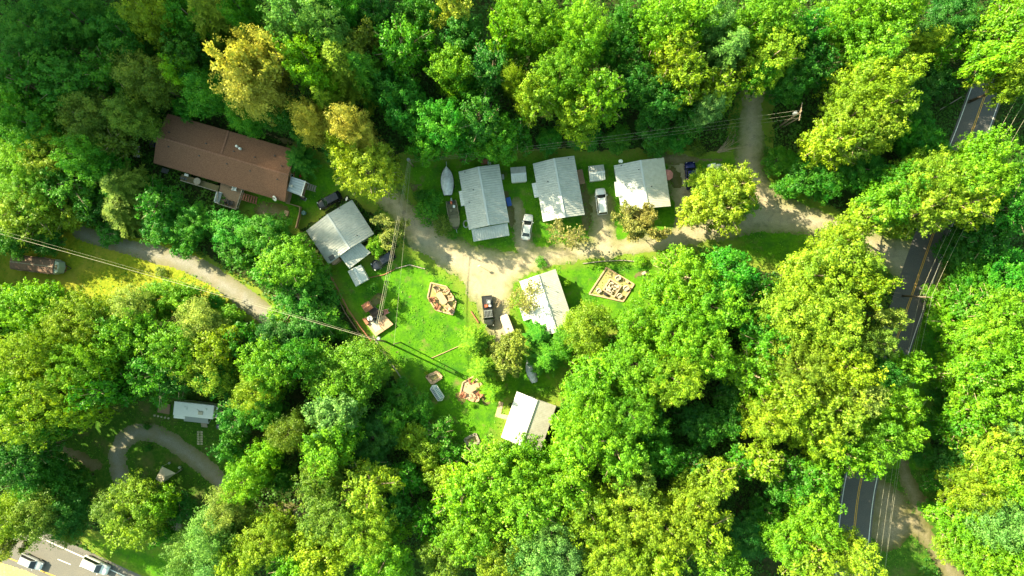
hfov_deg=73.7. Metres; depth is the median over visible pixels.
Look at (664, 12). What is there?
broadleaf tree
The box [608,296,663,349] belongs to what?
broadleaf tree
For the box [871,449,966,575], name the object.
roadside dirt
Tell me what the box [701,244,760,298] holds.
broadleaf tree
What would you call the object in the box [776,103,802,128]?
utility pole
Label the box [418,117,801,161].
power line
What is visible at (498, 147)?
broadleaf tree
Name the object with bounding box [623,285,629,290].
wicker seat
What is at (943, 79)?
broadleaf tree
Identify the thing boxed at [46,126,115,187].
broadleaf tree
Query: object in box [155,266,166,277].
shrub
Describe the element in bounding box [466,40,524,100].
broadleaf tree
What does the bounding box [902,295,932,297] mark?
utility pole
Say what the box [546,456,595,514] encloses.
broadleaf tree
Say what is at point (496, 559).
broadleaf tree
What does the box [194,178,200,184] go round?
round table
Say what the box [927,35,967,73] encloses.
broadleaf tree
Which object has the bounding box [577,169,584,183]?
side step
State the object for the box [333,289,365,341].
rail fence
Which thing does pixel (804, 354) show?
broadleaf tree
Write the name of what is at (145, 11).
broadleaf tree
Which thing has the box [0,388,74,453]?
broadleaf tree
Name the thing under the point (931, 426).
broadleaf tree
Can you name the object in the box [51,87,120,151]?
soft crowned tree
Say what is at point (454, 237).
shrub
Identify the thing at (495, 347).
thin leaved tree
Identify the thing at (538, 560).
soft crowned tree
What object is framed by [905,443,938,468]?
broadleaf tree
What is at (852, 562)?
broadleaf tree
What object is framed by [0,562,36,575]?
median grass
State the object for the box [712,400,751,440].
broadleaf tree
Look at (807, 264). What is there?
broadleaf tree
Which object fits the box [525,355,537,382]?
covered boat
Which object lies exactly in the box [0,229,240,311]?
field grass
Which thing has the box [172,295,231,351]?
soft crowned tree
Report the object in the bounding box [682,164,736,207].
broadleaf tree
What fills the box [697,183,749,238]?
broadleaf tree
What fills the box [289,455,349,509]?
broadleaf tree
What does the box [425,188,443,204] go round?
shrub
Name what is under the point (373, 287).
shrub
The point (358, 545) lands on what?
broadleaf tree
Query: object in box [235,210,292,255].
broadleaf tree
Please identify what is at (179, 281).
power line
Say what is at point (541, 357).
broadleaf tree
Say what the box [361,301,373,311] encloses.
red roofed hut
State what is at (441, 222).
shrub
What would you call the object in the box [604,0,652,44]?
broadleaf tree
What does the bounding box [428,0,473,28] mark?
thin leaved tree
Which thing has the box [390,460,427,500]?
broadleaf tree
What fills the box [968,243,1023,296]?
broadleaf tree
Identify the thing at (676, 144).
broadleaf tree
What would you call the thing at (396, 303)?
shrub
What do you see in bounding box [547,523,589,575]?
soft crowned tree
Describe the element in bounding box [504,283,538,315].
bare tree
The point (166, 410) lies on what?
wooden platform
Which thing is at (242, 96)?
soft crowned tree
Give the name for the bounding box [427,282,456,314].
hexagonal border
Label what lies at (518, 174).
garden shed
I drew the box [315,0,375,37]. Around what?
broadleaf tree
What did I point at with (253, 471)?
broadleaf tree
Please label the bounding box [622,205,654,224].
thin leaved tree
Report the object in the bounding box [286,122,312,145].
broadleaf tree
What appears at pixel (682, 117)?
broadleaf tree
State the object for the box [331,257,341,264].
firewood stack
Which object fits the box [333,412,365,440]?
broadleaf tree
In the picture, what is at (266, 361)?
broadleaf tree
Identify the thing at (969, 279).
broadleaf tree
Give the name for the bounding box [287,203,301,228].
board fence
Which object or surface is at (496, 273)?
gravel drive
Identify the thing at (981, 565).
broadleaf tree
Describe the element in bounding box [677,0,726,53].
broadleaf tree
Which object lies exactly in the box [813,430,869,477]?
broadleaf tree
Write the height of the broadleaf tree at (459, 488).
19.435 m
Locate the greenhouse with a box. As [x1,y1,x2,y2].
[430,384,443,400]
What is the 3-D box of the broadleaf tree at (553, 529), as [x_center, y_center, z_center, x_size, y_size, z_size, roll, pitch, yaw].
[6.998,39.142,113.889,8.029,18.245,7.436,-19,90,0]
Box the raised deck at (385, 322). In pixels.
[377,315,392,329]
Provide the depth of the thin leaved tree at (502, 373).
117.94 m
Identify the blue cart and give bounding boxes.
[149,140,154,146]
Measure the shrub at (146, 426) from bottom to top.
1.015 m
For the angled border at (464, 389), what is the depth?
122.97 m
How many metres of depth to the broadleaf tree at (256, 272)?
115.87 m
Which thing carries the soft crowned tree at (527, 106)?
on the ground at (298, 398)
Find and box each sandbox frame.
[426,371,441,384]
[464,433,479,445]
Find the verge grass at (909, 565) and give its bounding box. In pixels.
[869,468,947,575]
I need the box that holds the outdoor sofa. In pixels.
[214,192,221,202]
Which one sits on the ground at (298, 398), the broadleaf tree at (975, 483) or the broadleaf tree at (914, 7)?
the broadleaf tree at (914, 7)
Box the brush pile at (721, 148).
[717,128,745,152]
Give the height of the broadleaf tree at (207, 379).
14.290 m
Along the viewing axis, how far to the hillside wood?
116.96 m
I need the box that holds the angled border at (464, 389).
[459,376,483,401]
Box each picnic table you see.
[436,292,447,304]
[466,383,479,392]
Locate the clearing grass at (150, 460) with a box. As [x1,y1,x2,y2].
[56,384,249,534]
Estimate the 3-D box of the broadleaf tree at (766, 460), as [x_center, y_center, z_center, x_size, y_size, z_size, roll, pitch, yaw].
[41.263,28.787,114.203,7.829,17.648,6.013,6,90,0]
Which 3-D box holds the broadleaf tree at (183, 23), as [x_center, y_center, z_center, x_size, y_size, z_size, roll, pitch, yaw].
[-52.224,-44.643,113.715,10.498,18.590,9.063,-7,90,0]
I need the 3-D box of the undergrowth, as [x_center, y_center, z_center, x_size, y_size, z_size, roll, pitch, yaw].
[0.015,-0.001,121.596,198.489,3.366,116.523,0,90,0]
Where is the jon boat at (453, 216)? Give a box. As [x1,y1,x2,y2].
[446,200,459,231]
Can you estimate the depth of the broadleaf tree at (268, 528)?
109.73 m
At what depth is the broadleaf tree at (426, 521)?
114.22 m
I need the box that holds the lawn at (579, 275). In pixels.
[79,73,955,575]
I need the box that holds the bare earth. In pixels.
[253,133,721,523]
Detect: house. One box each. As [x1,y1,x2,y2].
[153,114,316,209]
[306,200,373,268]
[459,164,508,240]
[501,392,555,449]
[519,269,568,333]
[532,156,584,221]
[614,158,670,211]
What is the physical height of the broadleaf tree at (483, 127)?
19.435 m
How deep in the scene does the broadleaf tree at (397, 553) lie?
109.39 m
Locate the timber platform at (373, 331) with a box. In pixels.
[366,315,383,335]
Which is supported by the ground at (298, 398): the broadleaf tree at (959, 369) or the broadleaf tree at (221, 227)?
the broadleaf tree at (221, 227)
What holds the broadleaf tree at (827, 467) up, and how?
on the ground at (298, 398)
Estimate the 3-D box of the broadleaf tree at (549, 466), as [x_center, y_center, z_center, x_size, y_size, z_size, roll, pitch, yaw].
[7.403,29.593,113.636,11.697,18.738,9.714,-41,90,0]
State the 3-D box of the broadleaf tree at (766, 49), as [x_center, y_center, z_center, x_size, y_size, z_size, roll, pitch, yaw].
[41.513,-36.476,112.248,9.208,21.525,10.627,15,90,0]
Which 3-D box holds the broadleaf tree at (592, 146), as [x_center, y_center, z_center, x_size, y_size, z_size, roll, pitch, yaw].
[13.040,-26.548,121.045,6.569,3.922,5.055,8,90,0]
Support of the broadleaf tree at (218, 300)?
on the field grass at (83, 272)
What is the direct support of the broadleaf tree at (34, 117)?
on the ground at (298, 398)
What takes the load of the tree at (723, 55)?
on the ground at (298, 398)
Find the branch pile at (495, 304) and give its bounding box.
[492,298,502,308]
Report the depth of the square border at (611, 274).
122.97 m
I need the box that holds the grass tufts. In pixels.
[0,142,948,575]
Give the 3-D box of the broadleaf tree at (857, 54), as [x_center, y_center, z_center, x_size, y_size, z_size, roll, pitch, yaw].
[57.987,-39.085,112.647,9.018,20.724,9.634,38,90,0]
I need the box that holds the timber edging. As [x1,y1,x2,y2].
[583,260,633,263]
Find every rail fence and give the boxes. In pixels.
[318,255,374,343]
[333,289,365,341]
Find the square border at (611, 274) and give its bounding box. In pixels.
[589,267,633,301]
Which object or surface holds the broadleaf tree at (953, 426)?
on the lawn at (579, 275)
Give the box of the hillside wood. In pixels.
[0,308,18,430]
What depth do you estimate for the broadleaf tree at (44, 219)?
114.76 m
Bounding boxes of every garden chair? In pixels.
[428,297,435,302]
[433,286,439,292]
[434,303,440,310]
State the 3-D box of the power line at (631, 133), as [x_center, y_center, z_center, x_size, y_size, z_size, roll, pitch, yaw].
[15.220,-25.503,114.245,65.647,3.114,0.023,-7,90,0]
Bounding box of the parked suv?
[594,188,607,214]
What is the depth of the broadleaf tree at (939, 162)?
108.03 m
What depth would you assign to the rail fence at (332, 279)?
122.25 m
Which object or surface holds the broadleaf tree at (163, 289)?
on the field grass at (83, 272)
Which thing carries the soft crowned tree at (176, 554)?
on the ground at (298, 398)
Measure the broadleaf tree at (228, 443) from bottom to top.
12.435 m
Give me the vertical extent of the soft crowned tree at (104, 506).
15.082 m
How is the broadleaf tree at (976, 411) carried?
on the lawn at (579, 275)
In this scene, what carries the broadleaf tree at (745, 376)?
on the ground at (298, 398)
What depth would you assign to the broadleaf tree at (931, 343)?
119.76 m
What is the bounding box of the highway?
[0,521,140,575]
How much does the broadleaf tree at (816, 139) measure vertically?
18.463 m
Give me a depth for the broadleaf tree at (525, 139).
114.91 m
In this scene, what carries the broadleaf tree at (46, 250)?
on the field grass at (83, 272)
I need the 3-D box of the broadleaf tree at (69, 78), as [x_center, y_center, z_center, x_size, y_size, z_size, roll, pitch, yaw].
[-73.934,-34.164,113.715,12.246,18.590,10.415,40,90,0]
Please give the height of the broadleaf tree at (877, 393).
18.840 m
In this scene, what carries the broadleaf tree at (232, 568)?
on the ground at (298, 398)
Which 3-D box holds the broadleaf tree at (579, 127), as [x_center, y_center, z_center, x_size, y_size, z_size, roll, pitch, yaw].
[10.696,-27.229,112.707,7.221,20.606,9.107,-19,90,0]
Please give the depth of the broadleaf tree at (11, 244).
116.99 m
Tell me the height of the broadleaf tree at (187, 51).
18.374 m
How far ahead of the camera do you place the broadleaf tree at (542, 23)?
105.84 m
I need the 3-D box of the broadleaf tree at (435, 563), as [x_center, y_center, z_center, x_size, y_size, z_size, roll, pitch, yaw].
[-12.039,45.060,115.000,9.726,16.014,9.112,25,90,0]
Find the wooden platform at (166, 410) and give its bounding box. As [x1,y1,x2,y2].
[157,403,170,413]
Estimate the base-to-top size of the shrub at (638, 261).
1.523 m
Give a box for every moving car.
[17,553,44,570]
[80,555,110,574]
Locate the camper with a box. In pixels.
[173,399,221,426]
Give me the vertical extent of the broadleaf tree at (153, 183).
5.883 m
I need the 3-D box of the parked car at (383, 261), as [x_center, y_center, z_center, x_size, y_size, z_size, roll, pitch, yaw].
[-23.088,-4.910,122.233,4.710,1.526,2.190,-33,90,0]
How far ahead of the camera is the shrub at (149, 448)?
122.33 m
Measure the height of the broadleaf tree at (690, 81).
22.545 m
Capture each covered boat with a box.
[441,162,454,195]
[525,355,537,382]
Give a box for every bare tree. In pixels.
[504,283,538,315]
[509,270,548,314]
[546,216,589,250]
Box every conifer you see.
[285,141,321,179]
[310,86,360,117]
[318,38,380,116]
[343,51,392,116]
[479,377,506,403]
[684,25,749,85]
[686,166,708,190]
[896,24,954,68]
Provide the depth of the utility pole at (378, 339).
113.78 m
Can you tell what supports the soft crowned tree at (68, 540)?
on the ground at (298, 398)
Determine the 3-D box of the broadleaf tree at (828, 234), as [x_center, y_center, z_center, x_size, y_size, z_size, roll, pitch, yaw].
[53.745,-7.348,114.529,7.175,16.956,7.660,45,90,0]
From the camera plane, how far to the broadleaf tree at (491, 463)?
109.04 m
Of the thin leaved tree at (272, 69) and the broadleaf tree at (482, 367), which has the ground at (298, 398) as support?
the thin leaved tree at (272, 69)
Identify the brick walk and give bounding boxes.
[495,401,508,419]
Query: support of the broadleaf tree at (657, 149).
on the ground at (298, 398)
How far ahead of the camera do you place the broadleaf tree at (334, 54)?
106.00 m
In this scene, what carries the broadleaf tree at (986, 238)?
on the ground at (298, 398)
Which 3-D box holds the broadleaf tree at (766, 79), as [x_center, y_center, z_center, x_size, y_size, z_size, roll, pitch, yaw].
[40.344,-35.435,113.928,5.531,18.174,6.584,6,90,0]
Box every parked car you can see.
[317,191,342,209]
[371,250,395,270]
[521,214,533,240]
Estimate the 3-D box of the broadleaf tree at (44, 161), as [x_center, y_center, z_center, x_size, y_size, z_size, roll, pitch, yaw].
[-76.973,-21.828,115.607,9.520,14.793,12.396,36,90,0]
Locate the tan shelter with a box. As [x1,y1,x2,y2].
[156,463,179,482]
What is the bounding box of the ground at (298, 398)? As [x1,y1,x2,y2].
[0,0,1023,575]
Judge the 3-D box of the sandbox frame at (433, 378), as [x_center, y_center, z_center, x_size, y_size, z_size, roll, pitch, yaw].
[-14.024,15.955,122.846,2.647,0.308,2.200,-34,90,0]
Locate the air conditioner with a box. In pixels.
[161,167,168,173]
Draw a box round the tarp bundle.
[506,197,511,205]
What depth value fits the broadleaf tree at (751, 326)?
111.93 m
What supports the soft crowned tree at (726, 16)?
on the ground at (298, 398)
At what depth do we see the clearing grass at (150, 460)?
122.99 m
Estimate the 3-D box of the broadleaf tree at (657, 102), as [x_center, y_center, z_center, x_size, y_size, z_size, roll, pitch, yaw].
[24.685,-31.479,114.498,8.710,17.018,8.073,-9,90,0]
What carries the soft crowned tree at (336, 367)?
on the ground at (298, 398)
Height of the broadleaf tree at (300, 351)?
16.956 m
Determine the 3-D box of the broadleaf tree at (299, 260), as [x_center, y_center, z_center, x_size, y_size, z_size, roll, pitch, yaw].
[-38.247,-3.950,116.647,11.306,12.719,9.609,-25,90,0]
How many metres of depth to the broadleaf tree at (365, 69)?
107.78 m
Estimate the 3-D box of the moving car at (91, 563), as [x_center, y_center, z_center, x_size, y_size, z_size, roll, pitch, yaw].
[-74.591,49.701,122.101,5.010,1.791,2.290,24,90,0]
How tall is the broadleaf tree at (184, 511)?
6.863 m
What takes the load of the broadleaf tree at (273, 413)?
on the ground at (298, 398)
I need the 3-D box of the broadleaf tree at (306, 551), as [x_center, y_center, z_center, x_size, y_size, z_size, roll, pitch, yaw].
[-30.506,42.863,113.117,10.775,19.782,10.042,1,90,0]
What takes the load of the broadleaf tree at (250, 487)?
on the ground at (298, 398)
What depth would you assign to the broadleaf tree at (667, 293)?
111.19 m
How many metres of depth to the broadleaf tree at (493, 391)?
119.99 m
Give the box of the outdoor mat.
[370,320,380,331]
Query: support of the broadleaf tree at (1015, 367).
on the ground at (298, 398)
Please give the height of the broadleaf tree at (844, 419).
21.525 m
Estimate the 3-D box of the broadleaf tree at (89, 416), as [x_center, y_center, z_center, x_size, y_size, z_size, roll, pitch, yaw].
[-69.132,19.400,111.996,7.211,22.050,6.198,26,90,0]
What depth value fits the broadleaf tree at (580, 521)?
108.26 m
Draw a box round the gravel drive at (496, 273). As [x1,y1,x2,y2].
[373,77,944,342]
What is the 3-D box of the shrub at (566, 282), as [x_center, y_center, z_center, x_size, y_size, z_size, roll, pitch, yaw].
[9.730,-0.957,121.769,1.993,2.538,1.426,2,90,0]
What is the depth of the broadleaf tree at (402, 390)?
119.07 m
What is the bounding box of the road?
[834,2,1021,575]
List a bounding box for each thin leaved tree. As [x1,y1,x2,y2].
[0,528,34,562]
[202,26,290,95]
[342,15,383,70]
[369,213,410,250]
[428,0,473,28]
[487,334,512,359]
[493,359,521,380]
[495,328,527,374]
[610,199,646,236]
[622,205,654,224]
[626,200,671,242]
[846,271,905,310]
[855,296,914,331]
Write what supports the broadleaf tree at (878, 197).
on the lawn at (579, 275)
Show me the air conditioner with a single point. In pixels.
(165, 170)
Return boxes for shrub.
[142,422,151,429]
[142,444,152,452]
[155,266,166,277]
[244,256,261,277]
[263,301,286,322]
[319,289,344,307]
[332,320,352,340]
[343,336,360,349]
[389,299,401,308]
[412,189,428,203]
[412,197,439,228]
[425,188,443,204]
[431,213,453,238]
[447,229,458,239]
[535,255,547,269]
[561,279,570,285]
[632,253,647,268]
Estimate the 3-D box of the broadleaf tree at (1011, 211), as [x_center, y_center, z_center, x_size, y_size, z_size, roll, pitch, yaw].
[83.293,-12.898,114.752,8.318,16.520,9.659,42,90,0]
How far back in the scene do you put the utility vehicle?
121.25 m
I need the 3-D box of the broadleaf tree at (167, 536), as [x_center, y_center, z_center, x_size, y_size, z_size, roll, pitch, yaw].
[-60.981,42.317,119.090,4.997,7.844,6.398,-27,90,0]
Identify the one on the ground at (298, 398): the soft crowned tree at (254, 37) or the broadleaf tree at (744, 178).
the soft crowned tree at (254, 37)
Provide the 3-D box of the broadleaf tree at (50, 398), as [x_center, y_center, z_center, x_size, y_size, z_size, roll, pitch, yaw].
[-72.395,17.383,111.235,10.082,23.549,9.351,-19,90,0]
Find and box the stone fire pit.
[603,278,621,296]
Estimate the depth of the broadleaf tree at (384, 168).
109.45 m
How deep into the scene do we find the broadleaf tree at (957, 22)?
113.70 m
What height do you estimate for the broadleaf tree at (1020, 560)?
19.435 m
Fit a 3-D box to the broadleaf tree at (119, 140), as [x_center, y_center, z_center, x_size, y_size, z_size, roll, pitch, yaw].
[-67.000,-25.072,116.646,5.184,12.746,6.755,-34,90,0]
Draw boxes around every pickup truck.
[481,295,494,326]
[684,161,697,189]
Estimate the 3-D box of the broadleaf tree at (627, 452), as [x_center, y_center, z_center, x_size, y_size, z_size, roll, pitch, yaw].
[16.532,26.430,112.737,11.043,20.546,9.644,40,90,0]
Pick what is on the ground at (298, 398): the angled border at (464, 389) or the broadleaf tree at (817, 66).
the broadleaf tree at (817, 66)
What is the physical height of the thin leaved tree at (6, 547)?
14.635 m
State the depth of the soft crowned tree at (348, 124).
105.05 m
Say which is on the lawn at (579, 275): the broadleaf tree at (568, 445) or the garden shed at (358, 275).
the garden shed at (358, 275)
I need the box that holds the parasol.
[666,170,672,179]
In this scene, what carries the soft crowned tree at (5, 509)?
on the ground at (298, 398)
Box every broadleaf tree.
[0,0,83,70]
[0,48,68,117]
[0,88,53,141]
[0,93,70,154]
[0,138,51,193]
[0,160,66,220]
[0,189,61,245]
[0,192,36,238]
[0,227,37,261]
[0,277,84,338]
[0,281,40,313]
[0,317,91,382]
[0,363,57,423]
[0,363,96,421]
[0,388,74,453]
[0,436,66,486]
[12,401,78,445]
[16,118,87,183]
[22,41,113,112]
[28,227,66,257]
[31,285,115,345]
[35,153,96,215]
[40,335,134,399]
[42,0,123,54]
[44,392,121,433]
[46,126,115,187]
[47,193,85,233]
[50,464,95,497]
[61,368,137,412]
[71,187,106,227]
[76,43,139,102]
[78,149,134,199]
[85,0,163,59]
[91,305,164,363]
[93,125,141,160]
[95,221,126,248]
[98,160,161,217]
[100,468,173,555]
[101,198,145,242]
[110,0,194,55]
[113,367,153,403]
[123,347,182,409]
[127,319,206,377]
[133,184,181,231]
[138,277,188,321]
[139,206,183,247]
[139,480,183,525]
[142,175,167,193]
[147,520,178,549]
[151,354,196,400]
[154,0,228,46]
[158,29,225,86]
[158,52,202,91]
[158,186,188,214]
[163,281,208,319]
[164,224,201,260]
[166,488,199,525]
[169,97,199,123]
[170,200,215,247]
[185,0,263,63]
[188,324,245,365]
[192,358,244,400]
[202,205,252,251]
[205,433,250,463]
[205,525,264,575]
[206,291,225,311]
[210,304,245,326]
[212,391,265,436]
[214,229,256,268]
[215,0,273,42]
[216,445,276,506]
[217,320,258,358]
[225,365,287,419]
[232,500,306,575]
[233,334,300,403]
[233,391,288,431]
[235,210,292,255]
[241,461,273,486]
[246,433,287,470]
[249,314,300,358]
[250,256,297,293]
[254,232,323,288]
[255,0,343,58]
[258,90,308,133]
[266,529,324,575]
[267,463,299,493]
[268,273,325,322]
[270,336,326,382]
[272,23,343,103]
[283,526,357,575]
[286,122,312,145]
[287,309,326,343]
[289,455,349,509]
[295,481,365,547]
[297,0,354,51]
[298,420,367,484]
[300,384,367,438]
[302,262,335,294]
[307,299,341,341]
[314,132,334,162]
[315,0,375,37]
[320,491,401,567]
[324,130,370,176]
[331,139,405,204]
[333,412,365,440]
[340,456,405,514]
[341,440,392,479]
[351,404,399,461]
[354,518,414,575]
[358,0,399,44]
[366,233,385,260]
[367,65,404,111]
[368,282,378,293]
[371,13,440,82]
[374,403,410,436]
[375,70,433,137]
[378,375,389,389]
[381,375,419,408]
[381,489,414,528]
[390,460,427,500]
[392,420,428,456]
[394,0,444,50]
[403,390,434,429]
[404,128,445,167]
[406,440,443,471]
[409,96,469,155]
[411,497,444,543]
[413,525,467,575]
[420,462,454,496]
[423,40,481,100]
[423,416,456,445]
[428,501,502,568]
[431,462,489,524]
[434,2,487,62]
[434,438,465,467]
[449,128,478,164]
[452,79,487,110]
[453,87,504,149]
[456,322,494,358]
[460,434,523,524]
[463,350,498,382]
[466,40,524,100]
[469,112,519,166]
[473,527,529,575]
[483,465,570,545]
[486,10,521,60]
[487,0,533,38]
[497,432,548,496]
[502,0,563,71]
[503,116,533,156]
[512,69,557,128]
[521,319,554,345]
[523,338,567,377]
[528,41,593,118]
[528,445,590,509]
[536,124,561,159]
[537,502,575,555]
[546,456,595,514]
[547,405,612,479]
[552,0,612,77]
[554,93,600,151]
[554,356,620,439]
[558,476,631,547]
[565,67,628,128]
[567,126,603,152]
[568,348,619,393]
[576,517,652,575]
[591,423,648,492]
[594,19,639,74]
[595,476,671,549]
[596,328,671,398]
[601,123,633,155]
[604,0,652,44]
[605,384,658,439]
[607,457,656,506]
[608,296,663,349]
[612,53,664,108]
[623,0,689,68]
[626,526,692,575]
[630,489,698,557]
[634,74,691,126]
[634,112,670,145]
[637,403,672,446]
[638,270,694,316]
[638,339,706,411]
[639,434,687,479]
[641,132,668,158]
[641,296,707,365]
[646,29,702,90]
[650,243,718,313]
[654,465,720,530]
[660,51,710,110]
[664,126,692,155]
[665,443,706,480]
[667,99,708,140]
[669,400,728,452]
[670,504,734,568]
[674,275,759,338]
[675,191,714,230]
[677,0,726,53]
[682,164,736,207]
[684,323,737,381]
[687,455,738,500]
[688,534,752,575]
[694,65,740,114]
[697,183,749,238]
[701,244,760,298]
[707,0,781,62]
[712,375,756,413]
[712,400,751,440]
[718,160,760,209]
[720,508,773,562]
[722,344,781,408]
[723,441,759,484]
[725,188,761,222]
[730,295,779,337]
[731,322,791,366]
[733,22,807,101]
[733,271,778,315]
[734,53,782,98]
[734,393,802,448]
[738,441,784,484]
[740,276,831,348]
[744,0,812,44]
[747,493,784,528]
[752,336,838,404]
[757,370,819,416]
[758,512,813,575]
[760,145,795,177]
[760,465,798,512]
[761,53,814,109]
[769,174,799,199]
[770,392,826,442]
[770,532,843,575]
[773,448,835,505]
[775,239,859,311]
[782,6,838,57]
[782,420,847,466]
[783,40,842,92]
[783,497,848,552]
[784,149,809,174]
[786,473,847,528]
[787,157,820,198]
[792,278,869,358]
[793,454,843,488]
[794,115,863,170]
[801,374,883,443]
[804,214,868,253]
[805,156,854,198]
[805,181,834,206]
[810,0,883,59]
[811,235,887,296]
[811,340,894,395]
[812,55,902,117]
[813,80,887,147]
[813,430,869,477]
[817,125,877,168]
[826,524,887,575]
[832,198,897,242]
[834,0,916,48]
[834,18,913,79]
[834,381,891,418]
[839,245,885,282]
[842,148,889,194]
[842,320,905,360]
[843,106,910,157]
[847,177,922,231]
[848,410,912,471]
[849,446,886,481]
[865,80,922,136]
[865,158,932,202]
[867,374,932,423]
[868,52,935,97]
[875,419,930,451]
[881,349,935,384]
[882,115,921,150]
[883,0,932,31]
[883,145,970,209]
[886,185,960,240]
[893,115,953,161]
[899,79,933,125]
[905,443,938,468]
[912,0,985,50]
[913,59,960,102]
[916,324,952,358]
[916,499,937,518]
[917,404,948,439]
[918,468,947,491]
[919,281,950,312]
[919,380,950,407]
[920,493,988,543]
[924,155,1004,197]
[924,303,965,336]
[926,440,972,479]
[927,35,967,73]
[928,535,972,565]
[930,226,978,271]
[930,347,1006,404]
[932,461,1017,516]
[933,172,1006,231]
[933,403,990,450]
[935,379,1010,433]
[936,310,1022,362]
[936,522,1023,575]
[940,281,991,322]
[942,415,1023,483]
[943,123,1023,173]
[943,250,998,293]
[948,217,1016,262]
[951,31,1023,89]
[952,0,1023,63]
[958,33,1023,94]
[958,282,1023,339]
[959,19,1002,65]
[959,371,1023,421]
[962,325,1023,381]
[967,63,1023,109]
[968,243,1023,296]
[969,177,1023,239]
[971,540,1023,575]
[972,159,1023,207]
[973,449,1023,506]
[974,0,1023,26]
[988,410,1023,448]
[996,161,1023,192]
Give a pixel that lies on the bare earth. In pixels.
(675, 181)
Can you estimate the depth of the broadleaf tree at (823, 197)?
120.01 m
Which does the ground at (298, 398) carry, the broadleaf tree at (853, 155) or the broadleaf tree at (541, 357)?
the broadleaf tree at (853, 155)
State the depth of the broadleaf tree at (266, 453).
113.60 m
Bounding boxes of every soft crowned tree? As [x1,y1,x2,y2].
[0,488,30,544]
[4,477,71,554]
[5,449,89,508]
[40,485,98,549]
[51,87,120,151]
[51,517,90,549]
[88,472,152,532]
[96,92,170,142]
[105,283,161,334]
[106,44,184,111]
[159,524,203,575]
[167,352,239,401]
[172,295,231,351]
[179,67,235,120]
[181,501,251,571]
[191,549,244,575]
[200,481,258,535]
[208,56,296,126]
[213,23,299,89]
[224,101,266,138]
[263,401,318,453]
[284,94,330,149]
[298,335,381,417]
[321,102,384,155]
[345,334,394,395]
[499,59,525,105]
[499,523,561,575]
[513,78,540,119]
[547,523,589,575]
[550,323,580,362]
[556,299,613,362]
[686,86,727,131]
[690,0,735,52]
[861,352,916,389]
[949,488,1023,556]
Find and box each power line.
[0,230,365,335]
[2,234,370,338]
[373,163,407,336]
[375,164,408,335]
[413,110,797,159]
[416,114,798,160]
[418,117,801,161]
[884,307,924,574]
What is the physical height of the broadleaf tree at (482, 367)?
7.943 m
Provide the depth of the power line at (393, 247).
114.82 m
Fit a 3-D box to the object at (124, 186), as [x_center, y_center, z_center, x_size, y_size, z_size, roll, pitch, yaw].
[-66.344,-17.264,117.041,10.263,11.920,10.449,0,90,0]
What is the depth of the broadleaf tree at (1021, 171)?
114.22 m
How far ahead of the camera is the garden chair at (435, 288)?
122.40 m
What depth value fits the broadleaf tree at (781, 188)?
119.89 m
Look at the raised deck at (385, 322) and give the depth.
122.40 m
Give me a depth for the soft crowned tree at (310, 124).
106.48 m
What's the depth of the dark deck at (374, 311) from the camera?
122.50 m
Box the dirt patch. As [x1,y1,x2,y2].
[58,447,102,470]
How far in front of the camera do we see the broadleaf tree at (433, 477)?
116.19 m
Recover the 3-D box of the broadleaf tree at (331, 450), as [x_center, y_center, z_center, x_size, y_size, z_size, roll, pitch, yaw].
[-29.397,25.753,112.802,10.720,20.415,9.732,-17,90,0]
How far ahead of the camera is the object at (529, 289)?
118.33 m
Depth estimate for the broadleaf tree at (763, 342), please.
110.77 m
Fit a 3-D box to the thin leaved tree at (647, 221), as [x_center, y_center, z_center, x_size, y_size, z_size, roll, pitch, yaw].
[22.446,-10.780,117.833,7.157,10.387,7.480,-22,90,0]
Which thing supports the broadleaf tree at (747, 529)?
on the ground at (298, 398)
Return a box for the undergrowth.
[0,0,1023,575]
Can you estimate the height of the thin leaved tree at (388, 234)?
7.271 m
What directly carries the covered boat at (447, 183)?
on the lawn at (579, 275)
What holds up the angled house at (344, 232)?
on the ground at (298, 398)
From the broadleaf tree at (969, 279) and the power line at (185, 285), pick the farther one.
the broadleaf tree at (969, 279)
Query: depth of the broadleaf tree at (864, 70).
106.84 m
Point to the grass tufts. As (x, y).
(442, 324)
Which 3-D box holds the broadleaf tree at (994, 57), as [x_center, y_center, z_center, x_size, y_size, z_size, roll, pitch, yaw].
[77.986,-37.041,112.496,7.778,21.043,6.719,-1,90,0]
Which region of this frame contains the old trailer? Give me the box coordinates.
[9,255,71,274]
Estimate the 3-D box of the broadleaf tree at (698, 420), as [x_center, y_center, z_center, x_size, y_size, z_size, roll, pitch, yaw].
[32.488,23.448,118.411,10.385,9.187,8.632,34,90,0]
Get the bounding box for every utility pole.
[373,337,385,343]
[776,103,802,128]
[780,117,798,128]
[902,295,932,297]
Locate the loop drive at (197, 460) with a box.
[108,423,227,529]
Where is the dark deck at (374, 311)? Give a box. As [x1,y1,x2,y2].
[368,306,383,318]
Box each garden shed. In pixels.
[348,265,368,285]
[510,166,526,183]
[588,165,604,181]
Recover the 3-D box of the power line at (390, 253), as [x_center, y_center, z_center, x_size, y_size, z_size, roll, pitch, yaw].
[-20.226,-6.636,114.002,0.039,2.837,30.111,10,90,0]
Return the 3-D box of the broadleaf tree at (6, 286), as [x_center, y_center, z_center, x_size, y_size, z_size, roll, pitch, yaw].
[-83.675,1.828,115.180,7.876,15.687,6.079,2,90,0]
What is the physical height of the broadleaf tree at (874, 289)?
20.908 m
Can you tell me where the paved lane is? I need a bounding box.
[73,224,290,337]
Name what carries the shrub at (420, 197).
on the lawn at (579, 275)
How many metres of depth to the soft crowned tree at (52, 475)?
113.64 m
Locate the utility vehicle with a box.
[499,312,513,333]

